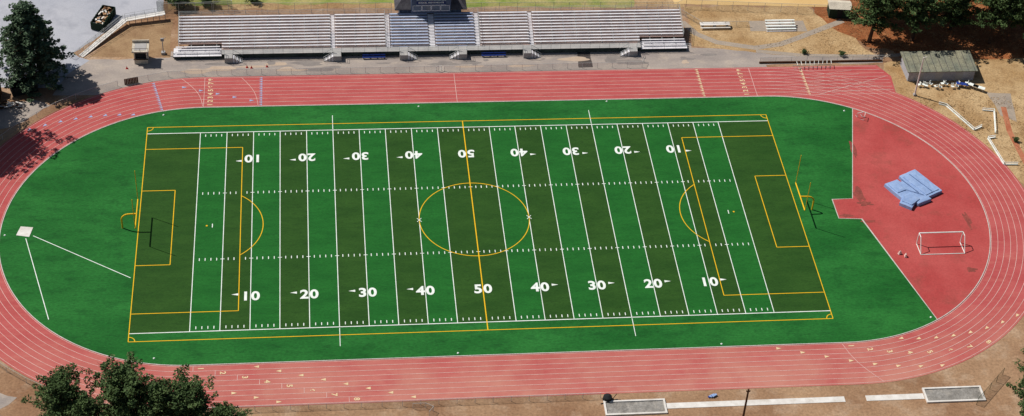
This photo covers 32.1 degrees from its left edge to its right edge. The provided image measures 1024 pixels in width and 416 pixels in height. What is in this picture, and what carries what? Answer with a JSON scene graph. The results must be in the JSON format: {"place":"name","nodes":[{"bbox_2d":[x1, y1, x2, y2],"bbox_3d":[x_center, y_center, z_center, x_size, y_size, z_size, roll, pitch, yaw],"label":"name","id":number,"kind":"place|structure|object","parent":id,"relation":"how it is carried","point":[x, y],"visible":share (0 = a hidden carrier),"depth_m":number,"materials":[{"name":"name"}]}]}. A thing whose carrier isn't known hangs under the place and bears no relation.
{"place":"outdoors","nodes":[
{"label":"outdoors","id":0,"kind":"place"},
{"bbox_2d":[0,99,22,108],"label":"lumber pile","id":1,"kind":"object","parent":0,"point":[11,104],"visible":1,"depth_m":312.02,"materials":[{"name":"wood"}]},
{"bbox_2d":[0,0,163,87],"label":"parking pavement","id":2,"kind":"structure","parent":0,"point":[71,25],"depth_m":333.28,"materials":[{"name":"grey asphalt"}]},
{"bbox_2d":[90,5,115,30],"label":"dumpster","id":3,"kind":"object","parent":2,"relation":"on","point":[103,17],"visible":1,"depth_m":331.77,"materials":[{"name":"metal"}]},
{"bbox_2d":[188,0,393,5],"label":"lawn","id":4,"kind":"structure","parent":0,"point":[284,2],"depth_m":340.51,"materials":[{"name":"green plant"}]},
{"bbox_2d":[168,0,684,9],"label":"dirt strip","id":5,"kind":"object","parent":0,"point":[646,3],"visible":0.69,"depth_m":340.19,"materials":[{"name":"brown soil"}]},
{"bbox_2d":[198,0,215,6],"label":"shrub","id":6,"kind":"object","parent":5,"relation":"on","point":[205,3],"visible":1,"depth_m":337.17,"materials":[{"name":"green plant"}]},
{"bbox_2d":[0,67,1023,408],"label":"running track","id":7,"kind":"structure","parent":0,"point":[936,129],"depth_m":280.06,"materials":[{"name":"rubber"}]},
{"bbox_2d":[0,81,117,138],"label":"chain link fence","id":8,"kind":"object","parent":7,"relation":"on","point":[55,104],"visible":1,"depth_m":311.77,"materials":[{"name":"grey"}]},
{"bbox_2d":[0,97,936,364],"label":"artificial turf","id":9,"kind":"structure","parent":7,"relation":"on","point":[80,195],"depth_m":288.05,"materials":[{"name":"green plastic"}]},
{"bbox_2d":[16,226,32,236],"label":"throwing pad","id":10,"kind":"object","parent":9,"relation":"on","point":[25,231],"visible":1,"depth_m":287.96,"materials":[{"name":"white concrete"}]},
{"bbox_2d":[25,236,130,318],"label":"throwing sector lines","id":11,"kind":"object","parent":9,"relation":"on","point":[64,249],"visible":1,"depth_m":282.84,"materials":[{"name":"white paint"}]},
{"bbox_2d":[121,171,138,228],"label":"football goalpost","id":12,"kind":"object","parent":9,"relation":"on","point":[135,219],"visible":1,"depth_m":288.04,"materials":[{"name":"yellow metal"}]},
{"bbox_2d":[129,121,829,332],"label":"field turf bands","id":13,"kind":"object","parent":9,"relation":"on","point":[162,288],"visible":1,"depth_m":294.21,"materials":[{"name":"green plastic"}]},
{"bbox_2d":[129,110,829,345],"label":"white field lines","id":14,"kind":"object","parent":13,"relation":"on","point":[591,124],"visible":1,"depth_m":293.02,"materials":[{"name":"paint"}]},
{"bbox_2d":[128,114,832,341],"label":"yellow field lines","id":15,"kind":"object","parent":13,"relation":"on","point":[475,231],"visible":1,"depth_m":293.14,"materials":[{"name":"paint"}]},
{"bbox_2d":[244,145,717,299],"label":"field numbers","id":16,"kind":"object","parent":13,"relation":"on","point":[421,289],"visible":1,"depth_m":286.51,"materials":[{"name":"white paint"}]},
{"bbox_2d":[0,96,990,365],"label":"track curb","id":17,"kind":"structure","parent":9,"relation":"on","point":[510,354],"depth_m":285.67,"materials":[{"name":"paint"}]},
{"bbox_2d":[795,155,813,210],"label":"football goalpost","id":18,"kind":"object","parent":9,"relation":"on","point":[804,196],"visible":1,"depth_m":299.83,"materials":[{"name":"yellow metal"}]},
{"bbox_2d":[833,109,989,318],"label":"red rubber infield","id":19,"kind":"object","parent":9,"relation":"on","point":[942,282],"visible":0.99,"depth_m":302.22,"materials":[{"name":"red rubber"}]},
{"bbox_2d":[832,109,936,318],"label":"turf edging","id":20,"kind":"object","parent":19,"relation":"on","point":[864,221],"visible":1,"depth_m":300.66,"materials":[{"name":"paint"}]},
{"bbox_2d":[839,141,977,271],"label":"rubber scuffs","id":21,"kind":"object","parent":19,"relation":"on","point":[858,194],"visible":1,"depth_m":303.81,"materials":[{"name":"brown rubber"}]},
{"bbox_2d":[884,169,941,209],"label":"pole vault mat","id":22,"kind":"object","parent":19,"relation":"on","point":[911,189],"visible":1,"depth_m":306.26,"materials":[{"name":"blue plastic"}]},
{"bbox_2d":[916,231,964,254],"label":"soccer goal","id":23,"kind":"object","parent":19,"relation":"on","point":[942,232],"visible":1,"depth_m":295.29,"materials":[{"name":"white paint"}]},
{"bbox_2d":[0,66,1023,405],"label":"track lane lines","id":24,"kind":"object","parent":7,"relation":"on","point":[586,352],"visible":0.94,"depth_m":286.91,"materials":[{"name":"paint"}]},
{"bbox_2d":[28,67,1018,402],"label":"track marks","id":25,"kind":"object","parent":7,"relation":"on","point":[414,397],"visible":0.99,"depth_m":283.35},
{"bbox_2d":[198,69,990,399],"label":"track lane numbers","id":26,"kind":"object","parent":7,"relation":"on","point":[744,91],"visible":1,"depth_m":277.75},
{"bbox_2d":[755,65,895,96],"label":"running track chute","id":27,"kind":"object","parent":7,"relation":"on","point":[886,84],"visible":1,"depth_m":329.93,"materials":[{"name":"rubber"}]},
{"bbox_2d":[0,1,1023,415],"bbox_3d":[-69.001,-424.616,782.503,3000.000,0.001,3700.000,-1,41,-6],"label":"ground","id":28,"kind":"structure","parent":0,"point":[986,367],"depth_m":268.84,"materials":[{"name":"brown soil"}]},
{"bbox_2d":[0,393,16,408],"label":"concrete slab","id":29,"kind":"structure","parent":28,"relation":"on","point":[5,400],"depth_m":260.53,"materials":[{"name":"beige concrete"}]},
{"bbox_2d":[9,78,37,96],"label":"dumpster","id":30,"kind":"object","parent":28,"relation":"on","point":[15,91],"visible":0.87,"depth_m":314.73,"materials":[{"name":"metal"}]},
{"bbox_2d":[0,100,48,128],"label":"concrete slab","id":31,"kind":"structure","parent":28,"relation":"on","point":[9,117],"depth_m":311.09,"materials":[{"name":"grey concrete"}]},
{"bbox_2d":[0,0,81,102],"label":"cedar tree","id":32,"kind":"object","parent":28,"relation":"on","point":[27,33],"visible":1,"depth_m":312.24,"materials":[{"name":"green plant"}]},
{"bbox_2d":[21,362,103,415],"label":"pine tree","id":33,"kind":"object","parent":28,"relation":"on","point":[57,397],"visible":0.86,"depth_m":248.92,"materials":[{"name":"green plant"}]},
{"bbox_2d":[64,389,114,415],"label":"pine tree","id":34,"kind":"object","parent":28,"relation":"on","point":[84,404],"visible":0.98,"depth_m":247.48,"materials":[{"name":"green plant"}]},
{"bbox_2d":[71,11,164,55],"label":"chain link fence","id":35,"kind":"object","parent":28,"relation":"on","point":[108,24],"visible":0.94,"depth_m":330.28,"materials":[{"name":"grey metal"}]},
{"bbox_2d":[83,351,159,415],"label":"pine tree","id":36,"kind":"object","parent":28,"relation":"on","point":[116,383],"visible":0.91,"depth_m":249.06,"materials":[{"name":"green plant"}]},
{"bbox_2d":[78,7,165,56],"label":"access ramp","id":37,"kind":"structure","parent":28,"relation":"on","point":[101,39],"depth_m":330.37,"materials":[{"name":"white concrete"}]},
{"bbox_2d":[90,20,172,57],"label":"dirt patch","id":38,"kind":"object","parent":28,"relation":"on","point":[120,44],"visible":0.95,"depth_m":328.97,"materials":[{"name":"beige soil"}]},
{"bbox_2d":[160,37,165,54],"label":"speaker post","id":39,"kind":"object","parent":38,"relation":"on","point":[163,52],"visible":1,"depth_m":325.08,"materials":[{"name":"metal"}]},
{"bbox_2d":[120,376,190,415],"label":"pine tree","id":40,"kind":"object","parent":28,"relation":"on","point":[157,399],"visible":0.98,"depth_m":248.16,"materials":[{"name":"green plant"}]},
{"bbox_2d":[164,0,193,9],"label":"shrub","id":41,"kind":"object","parent":28,"relation":"on","point":[182,3],"visible":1,"depth_m":335.96,"materials":[{"name":"green plant"}]},
{"bbox_2d":[164,363,218,415],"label":"pine tree","id":42,"kind":"object","parent":28,"relation":"on","point":[192,393],"visible":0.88,"depth_m":250.38,"materials":[{"name":"green plant"}]},
{"bbox_2d":[156,0,232,10],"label":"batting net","id":43,"kind":"object","parent":28,"relation":"on","point":[192,2],"visible":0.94,"depth_m":335.43,"materials":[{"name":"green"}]},
{"bbox_2d":[198,401,252,415],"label":"pine tree","id":44,"kind":"object","parent":28,"relation":"on","point":[225,409],"visible":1,"depth_m":249.46,"materials":[{"name":"green plant"}]},
{"bbox_2d":[161,2,391,12],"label":"chain link fence","id":45,"kind":"object","parent":28,"relation":"on","point":[330,2],"visible":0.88,"depth_m":337.39,"materials":[{"name":"grey metal"}]},
{"bbox_2d":[208,393,600,408],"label":"chain link fence","id":46,"kind":"object","parent":28,"relation":"on","point":[407,400],"visible":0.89,"depth_m":262.92,"materials":[{"name":"grey metal"}]},
{"bbox_2d":[394,0,466,20],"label":"press box","id":47,"kind":"object","parent":28,"relation":"on","point":[425,6],"visible":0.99,"depth_m":332.88,"materials":[{"name":"metal"}]},
{"bbox_2d":[413,5,449,10],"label":"windows","id":48,"kind":"structure","parent":47,"relation":"in","point":[419,7],"depth_m":332.81,"materials":[{"name":"grey glass"}]},
{"bbox_2d":[53,43,882,95],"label":"paved apron","id":49,"kind":"object","parent":28,"relation":"on","point":[94,73],"visible":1,"depth_m":327.06,"materials":[{"name":"concrete"}]},
{"bbox_2d":[124,77,137,84],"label":"wooden fence panel","id":50,"kind":"object","parent":49,"relation":"on","point":[128,80],"visible":1,"depth_m":318.44,"materials":[{"name":"brown wood"}]},
{"bbox_2d":[132,40,148,63],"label":"ticket booth","id":51,"kind":"object","parent":49,"relation":"on","point":[140,49],"visible":1,"depth_m":322.67,"materials":[{"name":"metal"}]},
{"bbox_2d":[131,66,421,77],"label":"chain link fence","id":52,"kind":"object","parent":49,"relation":"on","point":[291,68],"visible":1,"depth_m":322.80,"materials":[{"name":"grey metal"}]},
{"bbox_2d":[362,54,384,58],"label":"team bench","id":53,"kind":"object","parent":49,"relation":"on","point":[370,56],"visible":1,"depth_m":327.85,"materials":[{"name":"metal"}]},
{"bbox_2d":[173,4,687,62],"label":"bleachers","id":54,"kind":"object","parent":49,"relation":"on","point":[238,37],"visible":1,"depth_m":331.44,"materials":[{"name":"metal"}]},
{"bbox_2d":[181,53,716,73],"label":"pavement stains","id":55,"kind":"object","parent":49,"relation":"on","point":[611,58],"visible":1,"depth_m":327.50,"materials":[{"name":"grey concrete"}]},
{"bbox_2d":[482,52,505,56],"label":"team bench","id":56,"kind":"object","parent":49,"relation":"on","point":[488,54],"visible":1,"depth_m":330.18,"materials":[{"name":"metal"}]},
{"bbox_2d":[444,57,644,70],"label":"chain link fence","id":57,"kind":"object","parent":49,"relation":"on","point":[537,66],"visible":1,"depth_m":327.92,"materials":[{"name":"grey metal"}]},
{"bbox_2d":[577,52,592,67],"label":"rubber mat path","id":58,"kind":"structure","parent":49,"relation":"on","point":[587,63],"depth_m":330.84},
{"bbox_2d":[759,59,881,63],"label":"retaining wall","id":59,"kind":"structure","parent":49,"relation":"on","point":[816,61],"depth_m":334.20,"materials":[{"name":"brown concrete"}]},
{"bbox_2d":[760,55,883,60],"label":"chain link fence","id":60,"kind":"object","parent":49,"relation":"on","point":[822,57],"visible":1,"depth_m":333.81,"materials":[{"name":"grey metal"}]},
{"bbox_2d":[476,0,686,9],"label":"chain link fence","id":61,"kind":"object","parent":28,"relation":"on","point":[535,7],"visible":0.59,"depth_m":340.03,"materials":[{"name":"grey metal"}]},
{"bbox_2d":[601,393,617,403],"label":"tarp covered drum","id":62,"kind":"object","parent":28,"relation":"on","point":[607,397],"visible":1,"depth_m":265.92,"materials":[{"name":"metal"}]},
{"bbox_2d":[603,398,667,415],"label":"long jump pit","id":63,"kind":"object","parent":28,"relation":"on","point":[633,407],"visible":1,"depth_m":265.52,"materials":[{"name":"grey sand"}]},
{"bbox_2d":[742,388,749,415],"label":"utility pole","id":64,"kind":"object","parent":28,"relation":"on","point":[745,405],"visible":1,"depth_m":258.21,"materials":[{"name":"brown wood"}]},
{"bbox_2d":[666,396,845,408],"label":"jump runway","id":65,"kind":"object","parent":28,"relation":"on","point":[755,402],"visible":1,"depth_m":267.54,"materials":[{"name":"white concrete"}]},
{"bbox_2d":[865,393,924,400],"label":"jump runway","id":66,"kind":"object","parent":28,"relation":"on","point":[893,397],"visible":1,"depth_m":269.81,"materials":[{"name":"white concrete"}]},
{"bbox_2d":[922,385,985,402],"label":"long jump pit","id":67,"kind":"object","parent":28,"relation":"on","point":[952,394],"visible":1,"depth_m":270.81,"materials":[{"name":"beige sand"}]},
{"bbox_2d":[976,368,1004,404],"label":"chain link fence","id":68,"kind":"object","parent":28,"relation":"on","point":[991,383],"visible":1,"depth_m":271.79,"materials":[{"name":"grey metal"}]},
{"bbox_2d":[1006,348,1023,399],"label":"pine tree","id":69,"kind":"object","parent":28,"relation":"on","point":[1019,385],"visible":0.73,"depth_m":266.34,"materials":[{"name":"green plant"}]},
{"bbox_2d":[1014,375,1023,415],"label":"pine tree","id":70,"kind":"object","parent":28,"relation":"on","point":[1021,412],"visible":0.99,"depth_m":262.89,"materials":[{"name":"green plant"}]},
{"bbox_2d":[466,0,634,7],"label":"lawn","id":71,"kind":"structure","parent":0,"point":[560,3],"depth_m":344.64,"materials":[{"name":"plant"}]},
{"bbox_2d":[673,0,827,6],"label":"infield dirt","id":72,"kind":"structure","parent":0,"point":[820,3],"depth_m":348.31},
{"bbox_2d":[684,5,872,56],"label":"dry grass ground","id":73,"kind":"structure","parent":0,"point":[740,32],"depth_m":340.91,"materials":[{"name":"beige plant"}]},
{"bbox_2d":[700,22,730,27],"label":"long table","id":74,"kind":"object","parent":73,"relation":"on","point":[714,24],"visible":1,"depth_m":340.73,"materials":[{"name":"white metal"}]},
{"bbox_2d":[701,0,814,11],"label":"chain link fence","id":75,"kind":"object","parent":73,"relation":"on","point":[757,2],"visible":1,"depth_m":345.04,"materials":[{"name":"grey metal"}]},
{"bbox_2d":[681,19,900,57],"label":"footpath","id":76,"kind":"structure","parent":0,"point":[761,26],"depth_m":339.01,"materials":[{"name":"concrete"}]},
{"bbox_2d":[765,19,795,31],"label":"bleacher","id":77,"kind":"object","parent":76,"relation":"on","point":[779,22],"visible":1,"depth_m":341.77,"materials":[{"name":"white paint"}]},
{"bbox_2d":[838,50,845,56],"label":"shrub","id":78,"kind":"object","parent":76,"relation":"on","point":[842,54],"visible":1,"depth_m":335.65,"materials":[{"name":"green plant"}]},
{"bbox_2d":[812,0,1023,58],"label":"leaf litter ground","id":79,"kind":"structure","parent":0,"point":[1012,36],"depth_m":342.47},
{"bbox_2d":[827,0,851,18],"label":"storage shed","id":80,"kind":"structure","parent":79,"relation":"on","point":[836,8],"depth_m":344.79,"materials":[{"name":"metal"}]},
{"bbox_2d":[844,0,916,42],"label":"pine tree","id":81,"kind":"object","parent":79,"relation":"on","point":[875,11],"visible":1,"depth_m":334.43,"materials":[{"name":"green plant"}]},
{"bbox_2d":[869,0,906,19],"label":"pine tree","id":82,"kind":"object","parent":79,"relation":"on","point":[894,4],"visible":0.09,"depth_m":341.13,"materials":[{"name":"green plant"}]},
{"bbox_2d":[758,0,1023,57],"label":"dry grass tufts","id":83,"kind":"object","parent":79,"relation":"on","point":[905,38],"visible":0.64,"depth_m":341.21,"materials":[{"name":"beige plant"}]},
{"bbox_2d":[896,0,951,40],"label":"pine tree","id":84,"kind":"object","parent":79,"relation":"on","point":[920,9],"visible":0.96,"depth_m":334.84,"materials":[{"name":"green plant"}]},
{"bbox_2d":[936,0,990,30],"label":"pine tree","id":85,"kind":"object","parent":79,"relation":"on","point":[960,8],"visible":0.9,"depth_m":340.04,"materials":[{"name":"green plant"}]},
{"bbox_2d":[973,0,1020,43],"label":"pine tree","id":86,"kind":"object","parent":79,"relation":"on","point":[1001,7],"visible":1,"depth_m":335.63,"materials":[{"name":"green plant"}]},
{"bbox_2d":[999,1,1023,21],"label":"pine tree","id":87,"kind":"object","parent":79,"relation":"on","point":[1012,10],"visible":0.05,"depth_m":341.87,"materials":[{"name":"green plant"}]},
{"bbox_2d":[1002,0,1023,51],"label":"pine tree","id":88,"kind":"object","parent":79,"relation":"on","point":[1019,21],"visible":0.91,"depth_m":334.98,"materials":[{"name":"green plant"}]},
{"bbox_2d":[884,58,1023,183],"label":"dry grass ground","id":89,"kind":"structure","parent":0,"point":[996,75],"depth_m":328.21,"materials":[{"name":"beige plant"}]},
{"bbox_2d":[913,57,925,95],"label":"light pole","id":90,"kind":"object","parent":89,"relation":"on","point":[914,94],"visible":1,"depth_m":325.38,"materials":[{"name":"white concrete"}]},
{"bbox_2d":[900,50,977,80],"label":"equipment shed","id":91,"kind":"structure","parent":89,"relation":"on","point":[947,65],"depth_m":331.70,"materials":[{"name":"metal"}]},
{"bbox_2d":[939,102,981,129],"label":"white barrier rail","id":92,"kind":"object","parent":89,"relation":"on","point":[953,110],"visible":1,"depth_m":323.06,"materials":[{"name":"paint"}]},
{"bbox_2d":[956,81,967,87],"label":"folding table","id":93,"kind":"object","parent":89,"relation":"on","point":[961,83],"visible":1,"depth_m":330.21,"materials":[{"name":"blue plastic"}]},
{"bbox_2d":[973,84,984,92],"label":"folding table","id":94,"kind":"object","parent":89,"relation":"on","point":[980,87],"visible":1,"depth_m":329.65,"materials":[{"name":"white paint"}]},
{"bbox_2d":[982,108,995,132],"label":"white barrier rail","id":95,"kind":"object","parent":89,"relation":"on","point":[994,116],"visible":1,"depth_m":324.47,"materials":[{"name":"metal"}]},
{"bbox_2d":[986,92,1016,121],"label":"concrete slab","id":96,"kind":"structure","parent":89,"relation":"on","point":[1010,108],"depth_m":327.63,"materials":[{"name":"concrete"}]},
{"bbox_2d":[987,135,1017,164],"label":"white barrier rail","id":97,"kind":"object","parent":89,"relation":"on","point":[990,141],"visible":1,"depth_m":315.83,"materials":[{"name":"metal"}]},
{"bbox_2d":[1001,107,1023,162],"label":"path","id":98,"kind":"structure","parent":0,"point":[1008,125],"depth_m":321.13,"materials":[{"name":"rubber"}]}
]}

